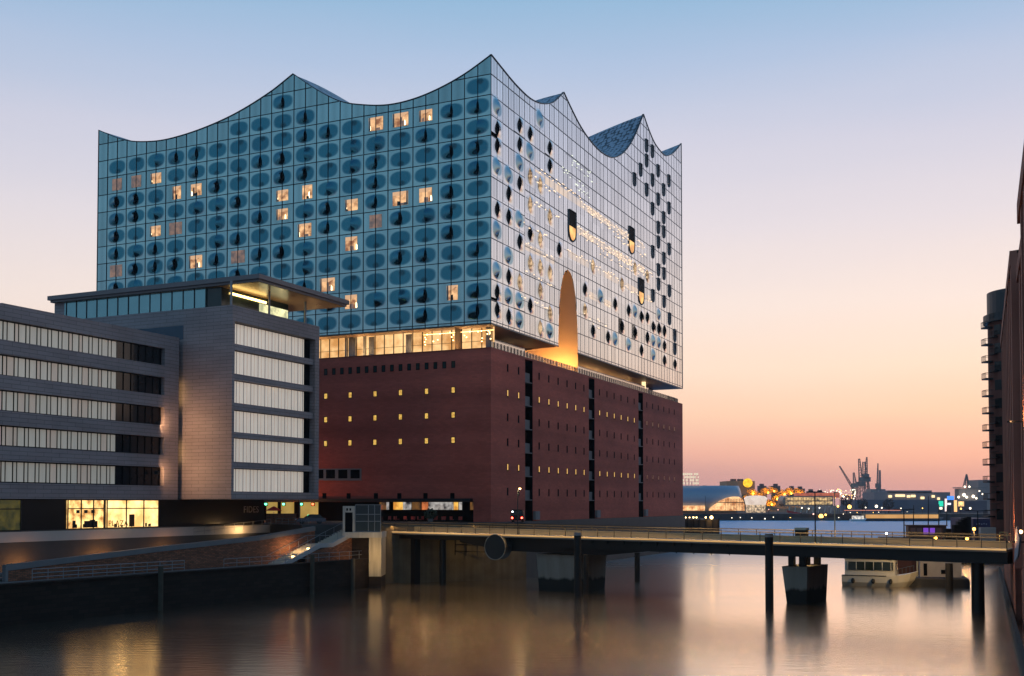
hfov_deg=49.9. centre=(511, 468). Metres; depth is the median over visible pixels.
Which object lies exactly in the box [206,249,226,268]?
bulged window
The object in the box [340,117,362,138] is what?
oval window
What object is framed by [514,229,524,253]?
vent window
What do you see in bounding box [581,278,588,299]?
vent window
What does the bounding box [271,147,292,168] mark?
bulged window
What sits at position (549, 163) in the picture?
vent window
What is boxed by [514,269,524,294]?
golden window
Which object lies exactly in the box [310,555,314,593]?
mooring pile
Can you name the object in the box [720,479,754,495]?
apartment block
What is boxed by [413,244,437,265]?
bulged window
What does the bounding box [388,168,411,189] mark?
oval window
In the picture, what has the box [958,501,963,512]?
lit hoarding
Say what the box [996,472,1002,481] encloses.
window
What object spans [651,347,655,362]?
bulged window
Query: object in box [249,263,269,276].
bulged window
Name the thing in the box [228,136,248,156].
oval window
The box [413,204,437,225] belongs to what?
bulged window
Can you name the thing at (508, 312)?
vent window
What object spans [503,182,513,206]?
vent window
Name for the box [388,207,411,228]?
bulged window
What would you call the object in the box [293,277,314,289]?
bulged window
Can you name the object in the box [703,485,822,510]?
hill
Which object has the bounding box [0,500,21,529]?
shop window
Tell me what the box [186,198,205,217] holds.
bulged window
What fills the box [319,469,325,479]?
wide window
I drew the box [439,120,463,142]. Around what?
oval window
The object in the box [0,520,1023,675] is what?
water
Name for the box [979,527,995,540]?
ice white kiosk
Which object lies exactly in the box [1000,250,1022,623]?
brick warehouse
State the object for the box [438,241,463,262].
oval window
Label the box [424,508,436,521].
potted shrub
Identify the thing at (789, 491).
hill tree
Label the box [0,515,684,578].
street
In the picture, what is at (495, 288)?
vent window
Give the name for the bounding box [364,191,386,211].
bulged window
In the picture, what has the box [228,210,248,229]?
oval window
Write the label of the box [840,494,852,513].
bush
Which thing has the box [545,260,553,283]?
golden window
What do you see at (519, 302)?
bulged window
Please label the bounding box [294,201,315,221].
bulged window
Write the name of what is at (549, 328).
bulged window
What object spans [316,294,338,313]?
bulged window
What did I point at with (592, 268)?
golden window
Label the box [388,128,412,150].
oval window
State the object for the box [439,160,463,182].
bulged window
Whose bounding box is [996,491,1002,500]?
window
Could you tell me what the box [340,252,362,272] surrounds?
oval window
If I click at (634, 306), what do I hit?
bulged window
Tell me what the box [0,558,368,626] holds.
quay wall
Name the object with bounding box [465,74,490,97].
oval window
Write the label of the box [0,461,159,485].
ribbon window
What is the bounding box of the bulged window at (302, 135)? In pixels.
[294,125,315,145]
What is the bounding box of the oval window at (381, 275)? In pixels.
[363,269,386,290]
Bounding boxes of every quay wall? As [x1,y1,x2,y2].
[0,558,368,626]
[383,525,525,583]
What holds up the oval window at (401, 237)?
in the concert hall
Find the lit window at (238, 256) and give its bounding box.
[231,249,244,263]
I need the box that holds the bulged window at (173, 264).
[165,254,184,273]
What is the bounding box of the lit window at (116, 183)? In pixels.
[112,177,121,190]
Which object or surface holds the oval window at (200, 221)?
in the concert hall
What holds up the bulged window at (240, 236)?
in the concert hall
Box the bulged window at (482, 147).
[465,136,490,158]
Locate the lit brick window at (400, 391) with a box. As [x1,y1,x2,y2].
[398,389,402,395]
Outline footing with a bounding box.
[999,567,1023,675]
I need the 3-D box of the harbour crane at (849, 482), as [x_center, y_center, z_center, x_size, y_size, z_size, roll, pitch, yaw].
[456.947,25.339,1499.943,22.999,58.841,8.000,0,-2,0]
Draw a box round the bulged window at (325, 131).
[317,121,339,142]
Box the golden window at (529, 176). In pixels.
[525,162,534,188]
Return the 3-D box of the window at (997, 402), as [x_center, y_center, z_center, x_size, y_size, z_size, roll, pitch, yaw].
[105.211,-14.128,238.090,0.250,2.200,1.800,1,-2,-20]
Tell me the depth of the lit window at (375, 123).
191.16 m
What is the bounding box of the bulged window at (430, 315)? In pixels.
[413,304,437,325]
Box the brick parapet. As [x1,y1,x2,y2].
[266,513,295,522]
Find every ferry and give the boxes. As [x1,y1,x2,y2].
[849,516,865,520]
[862,514,943,520]
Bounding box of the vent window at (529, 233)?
[525,221,534,245]
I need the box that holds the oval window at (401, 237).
[388,227,411,248]
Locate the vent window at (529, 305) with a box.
[525,294,534,315]
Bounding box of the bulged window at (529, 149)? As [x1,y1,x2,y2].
[525,138,534,164]
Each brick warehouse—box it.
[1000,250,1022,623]
[1016,244,1023,627]
[1017,144,1023,450]
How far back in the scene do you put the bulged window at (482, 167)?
182.54 m
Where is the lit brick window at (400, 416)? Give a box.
[398,414,402,419]
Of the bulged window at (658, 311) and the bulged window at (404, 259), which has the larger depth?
the bulged window at (658, 311)
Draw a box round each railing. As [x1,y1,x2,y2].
[32,560,184,580]
[194,519,270,533]
[224,551,361,565]
[276,518,307,524]
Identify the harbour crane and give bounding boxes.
[839,466,856,498]
[852,472,858,499]
[857,459,865,499]
[859,462,870,499]
[862,457,868,490]
[875,463,878,488]
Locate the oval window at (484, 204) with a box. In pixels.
[465,197,490,219]
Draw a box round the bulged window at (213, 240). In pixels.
[206,231,226,250]
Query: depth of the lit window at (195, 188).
207.46 m
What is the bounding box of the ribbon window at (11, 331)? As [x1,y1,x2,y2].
[0,320,160,364]
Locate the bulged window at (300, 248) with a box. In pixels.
[293,239,315,258]
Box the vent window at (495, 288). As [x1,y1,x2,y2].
[491,279,502,302]
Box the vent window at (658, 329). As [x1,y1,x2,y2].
[656,321,661,336]
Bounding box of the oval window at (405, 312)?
[388,307,411,327]
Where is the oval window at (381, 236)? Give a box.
[364,230,386,250]
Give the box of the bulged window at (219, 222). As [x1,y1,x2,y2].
[207,213,226,232]
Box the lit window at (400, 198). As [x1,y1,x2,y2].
[393,190,407,206]
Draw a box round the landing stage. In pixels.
[787,518,840,520]
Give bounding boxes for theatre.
[683,486,749,513]
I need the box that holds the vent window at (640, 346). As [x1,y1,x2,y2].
[638,341,643,357]
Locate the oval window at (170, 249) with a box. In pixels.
[165,236,184,255]
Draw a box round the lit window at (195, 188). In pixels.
[191,182,201,195]
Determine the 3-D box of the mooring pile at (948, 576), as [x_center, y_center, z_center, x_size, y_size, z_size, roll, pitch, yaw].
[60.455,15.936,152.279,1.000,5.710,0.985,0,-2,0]
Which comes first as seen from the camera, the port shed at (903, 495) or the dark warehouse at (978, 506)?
the dark warehouse at (978, 506)
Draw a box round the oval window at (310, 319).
[293,315,314,324]
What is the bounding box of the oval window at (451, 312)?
[438,302,463,323]
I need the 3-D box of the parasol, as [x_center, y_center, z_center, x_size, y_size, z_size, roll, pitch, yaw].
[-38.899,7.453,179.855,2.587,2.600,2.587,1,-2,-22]
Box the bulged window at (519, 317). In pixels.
[514,308,524,330]
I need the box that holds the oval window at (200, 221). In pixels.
[186,216,205,234]
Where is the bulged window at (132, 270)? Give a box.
[126,259,144,277]
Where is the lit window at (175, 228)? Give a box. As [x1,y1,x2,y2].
[169,221,181,235]
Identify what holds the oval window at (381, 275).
in the concert hall
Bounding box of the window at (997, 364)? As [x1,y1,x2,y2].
[995,361,1000,370]
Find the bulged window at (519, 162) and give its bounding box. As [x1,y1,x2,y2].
[514,149,524,175]
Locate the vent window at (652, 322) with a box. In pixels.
[650,318,655,334]
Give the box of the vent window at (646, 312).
[644,308,649,325]
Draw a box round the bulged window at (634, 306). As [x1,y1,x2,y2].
[632,302,637,319]
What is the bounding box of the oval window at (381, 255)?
[364,250,386,270]
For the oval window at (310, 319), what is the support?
in the concert hall
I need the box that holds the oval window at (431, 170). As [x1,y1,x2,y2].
[413,164,437,185]
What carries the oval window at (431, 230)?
in the concert hall
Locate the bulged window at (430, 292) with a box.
[413,284,437,305]
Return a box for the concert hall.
[96,54,682,521]
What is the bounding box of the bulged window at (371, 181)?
[364,171,387,192]
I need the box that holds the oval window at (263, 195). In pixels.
[249,188,270,208]
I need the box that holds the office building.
[0,274,348,542]
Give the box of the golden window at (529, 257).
[525,250,534,274]
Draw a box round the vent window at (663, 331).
[662,323,666,338]
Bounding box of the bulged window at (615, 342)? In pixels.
[612,329,618,347]
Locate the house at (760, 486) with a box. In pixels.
[757,484,765,496]
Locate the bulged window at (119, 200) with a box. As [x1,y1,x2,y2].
[107,192,125,210]
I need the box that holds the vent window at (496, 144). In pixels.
[491,131,502,159]
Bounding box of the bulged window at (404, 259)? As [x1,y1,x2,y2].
[388,247,411,267]
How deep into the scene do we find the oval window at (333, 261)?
194.55 m
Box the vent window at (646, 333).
[645,329,649,345]
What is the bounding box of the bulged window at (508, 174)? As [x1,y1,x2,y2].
[503,161,513,185]
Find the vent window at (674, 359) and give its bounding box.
[673,357,676,371]
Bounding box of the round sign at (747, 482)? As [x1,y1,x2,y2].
[743,478,751,487]
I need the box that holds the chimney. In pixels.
[879,470,880,490]
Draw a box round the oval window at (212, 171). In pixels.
[207,158,226,178]
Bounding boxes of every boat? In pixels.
[842,558,917,586]
[897,560,918,574]
[909,561,969,587]
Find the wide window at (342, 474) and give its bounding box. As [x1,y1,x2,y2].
[336,469,349,480]
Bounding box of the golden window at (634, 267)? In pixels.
[632,258,637,277]
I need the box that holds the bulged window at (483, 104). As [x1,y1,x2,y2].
[465,95,490,117]
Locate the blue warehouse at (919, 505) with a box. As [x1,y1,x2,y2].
[840,500,953,511]
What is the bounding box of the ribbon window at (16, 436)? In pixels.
[0,425,159,454]
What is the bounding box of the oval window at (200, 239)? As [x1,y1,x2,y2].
[186,234,205,252]
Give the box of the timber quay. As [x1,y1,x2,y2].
[685,516,719,533]
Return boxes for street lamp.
[517,487,521,534]
[808,491,821,542]
[833,492,838,536]
[893,509,913,537]
[965,510,990,539]
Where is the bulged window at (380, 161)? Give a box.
[364,151,387,173]
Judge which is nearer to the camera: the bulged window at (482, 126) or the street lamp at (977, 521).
the street lamp at (977, 521)
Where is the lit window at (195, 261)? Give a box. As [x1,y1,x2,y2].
[189,254,201,268]
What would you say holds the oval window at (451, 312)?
in the concert hall
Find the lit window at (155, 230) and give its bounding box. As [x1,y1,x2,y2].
[150,224,160,236]
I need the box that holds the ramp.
[0,526,314,581]
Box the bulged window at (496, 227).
[491,216,502,242]
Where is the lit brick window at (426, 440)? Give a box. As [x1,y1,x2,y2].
[424,437,428,443]
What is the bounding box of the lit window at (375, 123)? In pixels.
[369,115,382,131]
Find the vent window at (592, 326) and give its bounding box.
[589,321,596,339]
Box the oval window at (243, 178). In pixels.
[228,173,248,193]
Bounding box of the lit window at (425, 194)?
[419,186,431,202]
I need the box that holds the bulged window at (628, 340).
[626,336,631,352]
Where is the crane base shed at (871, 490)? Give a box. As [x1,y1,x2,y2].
[866,489,885,491]
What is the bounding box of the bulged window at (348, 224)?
[340,213,362,234]
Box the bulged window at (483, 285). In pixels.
[465,279,489,300]
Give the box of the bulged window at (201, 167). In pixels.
[186,162,205,181]
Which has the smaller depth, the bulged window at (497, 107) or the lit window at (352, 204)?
the bulged window at (497, 107)
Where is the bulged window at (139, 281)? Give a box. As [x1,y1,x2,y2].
[126,277,144,287]
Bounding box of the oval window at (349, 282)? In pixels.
[339,272,362,292]
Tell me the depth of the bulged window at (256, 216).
200.98 m
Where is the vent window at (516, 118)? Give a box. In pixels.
[514,111,524,138]
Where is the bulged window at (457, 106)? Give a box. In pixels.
[439,99,463,122]
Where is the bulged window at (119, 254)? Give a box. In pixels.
[107,244,124,262]
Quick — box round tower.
[981,288,1004,540]
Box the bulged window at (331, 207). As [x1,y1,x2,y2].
[316,197,338,218]
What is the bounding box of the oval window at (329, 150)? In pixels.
[317,140,338,161]
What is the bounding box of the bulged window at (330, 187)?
[317,178,338,199]
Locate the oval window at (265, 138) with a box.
[250,133,270,153]
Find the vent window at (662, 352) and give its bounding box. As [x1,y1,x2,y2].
[662,352,666,367]
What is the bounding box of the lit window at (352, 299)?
[345,293,356,309]
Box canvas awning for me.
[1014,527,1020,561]
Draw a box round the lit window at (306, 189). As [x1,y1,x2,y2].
[302,184,311,199]
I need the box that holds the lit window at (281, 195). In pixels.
[276,189,287,201]
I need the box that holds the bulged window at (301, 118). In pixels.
[294,106,315,127]
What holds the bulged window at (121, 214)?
in the concert hall
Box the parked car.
[295,514,325,523]
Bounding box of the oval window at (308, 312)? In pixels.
[293,310,314,315]
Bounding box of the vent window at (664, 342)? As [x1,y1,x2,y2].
[662,338,666,352]
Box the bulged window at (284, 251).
[271,241,292,261]
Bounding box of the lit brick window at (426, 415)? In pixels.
[424,413,428,418]
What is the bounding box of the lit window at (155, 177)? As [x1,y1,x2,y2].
[151,171,160,184]
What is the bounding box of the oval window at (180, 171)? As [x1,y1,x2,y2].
[166,165,185,184]
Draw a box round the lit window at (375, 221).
[369,213,381,228]
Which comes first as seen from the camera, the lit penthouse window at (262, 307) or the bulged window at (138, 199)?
the lit penthouse window at (262, 307)
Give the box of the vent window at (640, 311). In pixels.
[638,307,643,324]
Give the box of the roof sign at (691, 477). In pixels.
[683,473,698,483]
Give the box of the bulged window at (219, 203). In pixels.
[207,195,226,214]
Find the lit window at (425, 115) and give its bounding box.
[419,108,431,121]
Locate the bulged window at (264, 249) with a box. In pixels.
[249,244,269,263]
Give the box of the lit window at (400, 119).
[393,111,407,127]
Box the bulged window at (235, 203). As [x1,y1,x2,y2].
[228,191,248,211]
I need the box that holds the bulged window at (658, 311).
[656,306,660,320]
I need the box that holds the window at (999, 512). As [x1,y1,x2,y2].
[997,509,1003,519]
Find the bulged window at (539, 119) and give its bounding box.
[535,105,544,131]
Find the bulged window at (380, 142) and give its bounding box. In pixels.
[364,132,387,153]
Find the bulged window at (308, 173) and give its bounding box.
[294,163,315,183]
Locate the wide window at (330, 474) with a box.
[324,469,336,480]
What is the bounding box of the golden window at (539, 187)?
[535,172,544,197]
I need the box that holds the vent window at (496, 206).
[491,195,502,222]
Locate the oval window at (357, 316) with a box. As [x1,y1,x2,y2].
[339,311,362,330]
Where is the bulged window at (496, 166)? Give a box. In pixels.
[491,152,502,180]
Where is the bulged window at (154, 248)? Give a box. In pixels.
[145,239,164,257]
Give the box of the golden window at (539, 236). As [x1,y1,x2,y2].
[535,226,544,251]
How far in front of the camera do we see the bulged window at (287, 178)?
199.07 m
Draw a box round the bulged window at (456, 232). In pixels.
[439,221,463,242]
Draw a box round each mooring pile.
[158,566,163,609]
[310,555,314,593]
[351,559,354,589]
[574,532,580,596]
[583,555,587,593]
[634,552,639,581]
[765,533,773,609]
[945,563,952,589]
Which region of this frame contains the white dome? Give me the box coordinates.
[744,496,766,512]
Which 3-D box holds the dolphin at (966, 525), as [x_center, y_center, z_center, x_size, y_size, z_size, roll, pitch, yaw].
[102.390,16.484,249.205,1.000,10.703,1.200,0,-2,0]
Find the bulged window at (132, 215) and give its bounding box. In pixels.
[126,207,144,225]
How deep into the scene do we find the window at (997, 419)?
237.68 m
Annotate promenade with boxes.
[0,561,304,583]
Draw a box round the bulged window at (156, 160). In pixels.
[146,151,165,170]
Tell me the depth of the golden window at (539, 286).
199.46 m
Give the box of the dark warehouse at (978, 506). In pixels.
[948,501,986,512]
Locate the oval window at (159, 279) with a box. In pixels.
[145,275,163,285]
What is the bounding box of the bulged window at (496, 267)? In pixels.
[491,257,502,282]
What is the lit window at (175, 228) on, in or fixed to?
in the concert hall
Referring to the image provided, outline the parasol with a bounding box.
[265,506,281,513]
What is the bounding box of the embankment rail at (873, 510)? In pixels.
[844,510,900,513]
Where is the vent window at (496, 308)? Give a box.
[491,297,502,321]
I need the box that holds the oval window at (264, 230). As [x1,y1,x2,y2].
[249,225,269,245]
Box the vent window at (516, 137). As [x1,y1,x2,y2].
[514,131,524,157]
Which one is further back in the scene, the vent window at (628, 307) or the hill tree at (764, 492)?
the hill tree at (764, 492)
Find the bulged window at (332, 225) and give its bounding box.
[316,217,338,237]
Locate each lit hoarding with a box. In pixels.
[947,496,953,512]
[954,500,956,512]
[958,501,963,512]
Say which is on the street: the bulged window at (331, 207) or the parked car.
the parked car
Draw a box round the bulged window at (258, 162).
[250,151,270,171]
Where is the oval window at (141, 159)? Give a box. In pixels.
[127,154,145,173]
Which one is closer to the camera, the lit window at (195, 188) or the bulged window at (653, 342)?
the lit window at (195, 188)
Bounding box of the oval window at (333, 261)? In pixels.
[316,255,338,275]
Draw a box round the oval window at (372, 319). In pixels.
[363,309,386,329]
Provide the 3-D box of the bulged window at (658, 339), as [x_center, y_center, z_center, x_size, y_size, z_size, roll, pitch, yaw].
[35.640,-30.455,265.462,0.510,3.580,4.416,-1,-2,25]
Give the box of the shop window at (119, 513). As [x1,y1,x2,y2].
[106,500,158,527]
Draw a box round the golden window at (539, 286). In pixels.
[535,277,544,301]
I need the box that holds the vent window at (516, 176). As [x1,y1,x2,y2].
[514,170,524,195]
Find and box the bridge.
[384,522,1012,612]
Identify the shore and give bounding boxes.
[683,506,989,519]
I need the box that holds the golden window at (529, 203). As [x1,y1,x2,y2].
[525,191,534,217]
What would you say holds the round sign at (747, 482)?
on the hill
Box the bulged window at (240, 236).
[227,228,247,247]
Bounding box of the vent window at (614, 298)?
[612,294,617,312]
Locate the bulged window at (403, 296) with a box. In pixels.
[388,287,411,307]
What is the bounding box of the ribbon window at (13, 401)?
[0,390,160,424]
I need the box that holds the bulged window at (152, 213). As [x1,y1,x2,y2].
[146,204,164,222]
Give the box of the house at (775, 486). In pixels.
[771,484,779,502]
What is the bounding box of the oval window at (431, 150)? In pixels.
[413,144,437,165]
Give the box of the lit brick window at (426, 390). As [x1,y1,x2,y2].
[424,388,428,394]
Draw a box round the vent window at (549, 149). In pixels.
[545,135,553,159]
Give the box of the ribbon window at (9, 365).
[0,354,160,394]
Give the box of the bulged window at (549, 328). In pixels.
[545,320,553,340]
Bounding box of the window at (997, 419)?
[995,416,1001,426]
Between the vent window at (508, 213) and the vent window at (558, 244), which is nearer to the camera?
the vent window at (508, 213)
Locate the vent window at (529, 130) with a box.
[525,121,534,145]
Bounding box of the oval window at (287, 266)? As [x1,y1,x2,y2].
[271,260,292,279]
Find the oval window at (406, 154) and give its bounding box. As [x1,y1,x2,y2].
[388,148,411,169]
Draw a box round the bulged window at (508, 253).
[503,243,513,267]
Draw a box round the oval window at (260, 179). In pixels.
[249,170,270,189]
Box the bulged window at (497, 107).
[492,93,502,120]
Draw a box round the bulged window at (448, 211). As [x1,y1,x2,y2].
[439,200,463,222]
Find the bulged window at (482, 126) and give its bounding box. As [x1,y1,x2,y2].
[465,115,490,138]
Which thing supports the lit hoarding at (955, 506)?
on the shore
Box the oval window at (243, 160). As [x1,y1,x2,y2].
[228,155,248,174]
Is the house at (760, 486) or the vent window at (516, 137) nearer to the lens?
the vent window at (516, 137)
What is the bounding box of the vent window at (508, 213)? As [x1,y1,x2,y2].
[503,204,513,228]
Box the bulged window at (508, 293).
[503,283,513,307]
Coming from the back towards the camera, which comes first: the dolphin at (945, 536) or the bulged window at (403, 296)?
the dolphin at (945, 536)
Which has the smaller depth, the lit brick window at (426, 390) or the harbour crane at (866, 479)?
the lit brick window at (426, 390)
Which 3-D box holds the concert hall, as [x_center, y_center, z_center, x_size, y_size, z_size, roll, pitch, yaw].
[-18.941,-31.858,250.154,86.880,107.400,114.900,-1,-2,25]
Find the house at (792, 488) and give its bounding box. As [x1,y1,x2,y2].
[787,486,795,495]
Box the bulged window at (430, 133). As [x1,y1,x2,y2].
[413,124,437,146]
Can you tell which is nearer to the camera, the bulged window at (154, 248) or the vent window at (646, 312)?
the bulged window at (154, 248)
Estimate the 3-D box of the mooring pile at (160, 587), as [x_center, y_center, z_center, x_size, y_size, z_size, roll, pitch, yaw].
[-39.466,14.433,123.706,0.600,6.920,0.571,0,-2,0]
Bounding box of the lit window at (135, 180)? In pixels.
[131,174,140,187]
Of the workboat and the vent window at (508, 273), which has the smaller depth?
the vent window at (508, 273)
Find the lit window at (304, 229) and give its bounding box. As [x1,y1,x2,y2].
[298,222,310,237]
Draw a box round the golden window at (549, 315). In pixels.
[545,301,553,324]
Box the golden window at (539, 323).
[535,316,544,339]
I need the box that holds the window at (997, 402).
[995,398,1001,408]
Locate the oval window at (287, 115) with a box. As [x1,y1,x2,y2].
[272,110,292,130]
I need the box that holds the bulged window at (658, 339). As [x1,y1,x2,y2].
[656,334,661,350]
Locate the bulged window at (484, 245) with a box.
[465,238,490,259]
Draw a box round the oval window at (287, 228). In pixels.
[271,223,292,242]
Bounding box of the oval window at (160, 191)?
[146,186,164,205]
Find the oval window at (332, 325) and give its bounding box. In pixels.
[316,313,338,332]
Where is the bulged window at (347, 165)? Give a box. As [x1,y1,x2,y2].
[340,155,362,176]
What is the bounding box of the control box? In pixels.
[794,528,808,535]
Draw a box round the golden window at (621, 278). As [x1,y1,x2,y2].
[619,274,624,293]
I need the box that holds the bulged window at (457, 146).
[439,140,463,162]
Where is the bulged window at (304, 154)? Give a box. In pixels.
[294,144,315,164]
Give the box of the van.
[511,509,524,521]
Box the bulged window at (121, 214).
[107,209,125,227]
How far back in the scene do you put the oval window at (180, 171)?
209.62 m
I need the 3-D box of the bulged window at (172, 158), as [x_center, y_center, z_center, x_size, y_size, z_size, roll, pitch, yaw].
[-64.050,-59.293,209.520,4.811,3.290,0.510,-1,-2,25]
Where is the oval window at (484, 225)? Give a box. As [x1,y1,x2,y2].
[465,218,490,239]
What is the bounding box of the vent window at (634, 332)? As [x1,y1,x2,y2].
[632,324,637,339]
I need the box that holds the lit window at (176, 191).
[172,185,180,199]
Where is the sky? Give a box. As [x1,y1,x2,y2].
[0,0,1023,505]
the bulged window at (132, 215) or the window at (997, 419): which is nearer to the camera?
the bulged window at (132, 215)
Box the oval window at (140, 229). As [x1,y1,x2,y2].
[126,224,144,242]
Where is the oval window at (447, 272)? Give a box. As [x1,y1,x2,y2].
[438,261,463,282]
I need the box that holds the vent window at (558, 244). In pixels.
[555,238,562,259]
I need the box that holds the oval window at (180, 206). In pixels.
[166,201,184,219]
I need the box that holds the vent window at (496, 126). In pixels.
[491,116,502,140]
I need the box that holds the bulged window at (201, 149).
[186,144,206,163]
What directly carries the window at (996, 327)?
in the round tower
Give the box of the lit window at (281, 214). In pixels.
[276,208,287,220]
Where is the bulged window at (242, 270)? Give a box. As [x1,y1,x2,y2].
[227,265,247,276]
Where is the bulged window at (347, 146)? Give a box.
[340,136,362,157]
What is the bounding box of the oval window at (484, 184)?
[465,177,490,198]
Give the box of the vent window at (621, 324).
[619,317,624,335]
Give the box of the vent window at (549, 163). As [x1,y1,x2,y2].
[545,155,553,177]
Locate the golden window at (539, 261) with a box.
[535,254,544,278]
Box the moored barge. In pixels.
[950,518,989,539]
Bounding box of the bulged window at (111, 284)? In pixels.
[106,279,124,289]
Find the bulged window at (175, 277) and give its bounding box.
[165,272,184,282]
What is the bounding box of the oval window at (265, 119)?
[250,114,270,134]
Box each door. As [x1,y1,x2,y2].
[345,508,352,531]
[923,563,944,575]
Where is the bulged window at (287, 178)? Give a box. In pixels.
[271,166,292,186]
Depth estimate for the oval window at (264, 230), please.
201.00 m
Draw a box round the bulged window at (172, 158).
[166,147,185,166]
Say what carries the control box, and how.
on the bridge
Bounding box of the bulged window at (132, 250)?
[126,242,144,260]
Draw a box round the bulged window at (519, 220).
[514,206,524,231]
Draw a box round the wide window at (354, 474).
[348,468,361,480]
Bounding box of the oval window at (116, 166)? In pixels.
[108,157,125,176]
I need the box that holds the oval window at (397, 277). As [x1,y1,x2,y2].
[388,267,411,287]
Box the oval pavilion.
[777,493,839,512]
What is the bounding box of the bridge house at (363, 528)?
[342,505,386,587]
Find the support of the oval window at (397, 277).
in the concert hall
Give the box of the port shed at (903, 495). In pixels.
[863,490,949,499]
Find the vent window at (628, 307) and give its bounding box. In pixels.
[625,301,631,318]
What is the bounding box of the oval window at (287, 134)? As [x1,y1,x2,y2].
[272,129,292,149]
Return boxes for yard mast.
[953,474,985,500]
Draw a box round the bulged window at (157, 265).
[145,257,164,275]
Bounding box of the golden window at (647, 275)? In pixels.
[644,266,649,284]
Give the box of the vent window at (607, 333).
[604,327,611,346]
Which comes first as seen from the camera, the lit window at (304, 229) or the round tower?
the lit window at (304, 229)
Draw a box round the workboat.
[878,496,962,539]
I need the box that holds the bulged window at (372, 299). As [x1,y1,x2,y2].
[363,289,386,309]
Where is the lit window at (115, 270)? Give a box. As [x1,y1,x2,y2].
[110,263,121,277]
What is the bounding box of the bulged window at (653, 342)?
[650,333,655,346]
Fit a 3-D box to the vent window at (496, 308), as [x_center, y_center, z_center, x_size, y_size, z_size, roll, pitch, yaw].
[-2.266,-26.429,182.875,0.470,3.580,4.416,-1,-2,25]
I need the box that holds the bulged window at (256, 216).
[249,207,269,226]
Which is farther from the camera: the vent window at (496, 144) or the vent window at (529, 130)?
the vent window at (529, 130)
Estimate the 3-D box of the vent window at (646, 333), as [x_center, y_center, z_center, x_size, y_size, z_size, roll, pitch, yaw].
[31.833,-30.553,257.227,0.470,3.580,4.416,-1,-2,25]
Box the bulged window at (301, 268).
[293,258,314,277]
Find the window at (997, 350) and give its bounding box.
[994,343,1000,352]
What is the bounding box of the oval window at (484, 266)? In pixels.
[465,259,490,280]
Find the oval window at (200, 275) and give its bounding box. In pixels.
[185,270,204,280]
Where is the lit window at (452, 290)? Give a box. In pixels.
[447,285,457,301]
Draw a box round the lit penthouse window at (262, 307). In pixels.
[259,303,287,318]
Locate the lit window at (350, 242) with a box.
[345,235,356,251]
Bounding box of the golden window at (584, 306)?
[581,299,588,320]
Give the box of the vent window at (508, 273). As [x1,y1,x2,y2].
[503,264,513,288]
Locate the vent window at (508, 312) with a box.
[503,305,513,328]
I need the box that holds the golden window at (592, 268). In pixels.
[589,255,596,276]
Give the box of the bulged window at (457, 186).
[439,180,463,202]
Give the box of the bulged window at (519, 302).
[514,289,524,311]
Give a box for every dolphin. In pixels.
[943,529,951,539]
[952,525,959,539]
[956,521,962,539]
[958,519,964,539]
[961,518,967,539]
[964,517,971,539]
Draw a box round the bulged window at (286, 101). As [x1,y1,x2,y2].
[272,91,293,112]
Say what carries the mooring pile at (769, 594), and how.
in the water
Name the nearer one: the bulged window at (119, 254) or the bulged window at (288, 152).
the bulged window at (288, 152)
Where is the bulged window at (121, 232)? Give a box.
[107,227,125,245]
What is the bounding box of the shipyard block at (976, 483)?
[967,480,989,509]
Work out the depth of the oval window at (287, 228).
198.88 m
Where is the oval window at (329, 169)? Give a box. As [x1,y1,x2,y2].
[317,159,338,180]
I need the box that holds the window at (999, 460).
[996,454,1002,463]
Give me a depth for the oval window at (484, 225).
182.28 m
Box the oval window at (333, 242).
[316,236,338,256]
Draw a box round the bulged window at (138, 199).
[126,189,144,208]
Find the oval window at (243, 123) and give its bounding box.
[228,118,248,138]
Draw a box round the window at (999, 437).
[996,435,1001,445]
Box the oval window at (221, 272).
[206,268,226,278]
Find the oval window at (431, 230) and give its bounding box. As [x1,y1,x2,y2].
[413,224,437,245]
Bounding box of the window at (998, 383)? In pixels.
[995,379,1001,389]
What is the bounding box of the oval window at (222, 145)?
[207,140,227,160]
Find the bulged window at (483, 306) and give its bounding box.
[465,300,489,321]
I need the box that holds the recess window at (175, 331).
[137,325,182,339]
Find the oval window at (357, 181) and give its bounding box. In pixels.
[340,175,362,195]
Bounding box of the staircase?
[267,523,351,563]
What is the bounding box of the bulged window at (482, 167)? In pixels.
[465,156,490,178]
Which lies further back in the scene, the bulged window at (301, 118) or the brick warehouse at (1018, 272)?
the bulged window at (301, 118)
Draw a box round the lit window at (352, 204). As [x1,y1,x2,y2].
[345,197,357,211]
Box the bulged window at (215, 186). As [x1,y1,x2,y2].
[207,176,226,196]
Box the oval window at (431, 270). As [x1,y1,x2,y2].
[413,264,437,285]
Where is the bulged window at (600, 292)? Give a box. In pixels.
[597,286,603,305]
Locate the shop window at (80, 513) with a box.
[66,500,104,528]
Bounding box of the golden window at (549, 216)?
[545,204,553,228]
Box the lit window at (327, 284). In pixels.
[320,276,334,292]
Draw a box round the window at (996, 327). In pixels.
[994,324,1000,334]
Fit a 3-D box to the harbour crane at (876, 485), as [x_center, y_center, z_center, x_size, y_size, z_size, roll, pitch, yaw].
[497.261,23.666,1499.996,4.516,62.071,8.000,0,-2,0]
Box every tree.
[746,489,757,495]
[760,487,771,496]
[766,485,777,495]
[766,499,775,510]
[771,495,779,506]
[775,489,786,495]
[785,488,792,495]
[792,488,804,492]
[857,499,867,512]
[883,499,894,512]

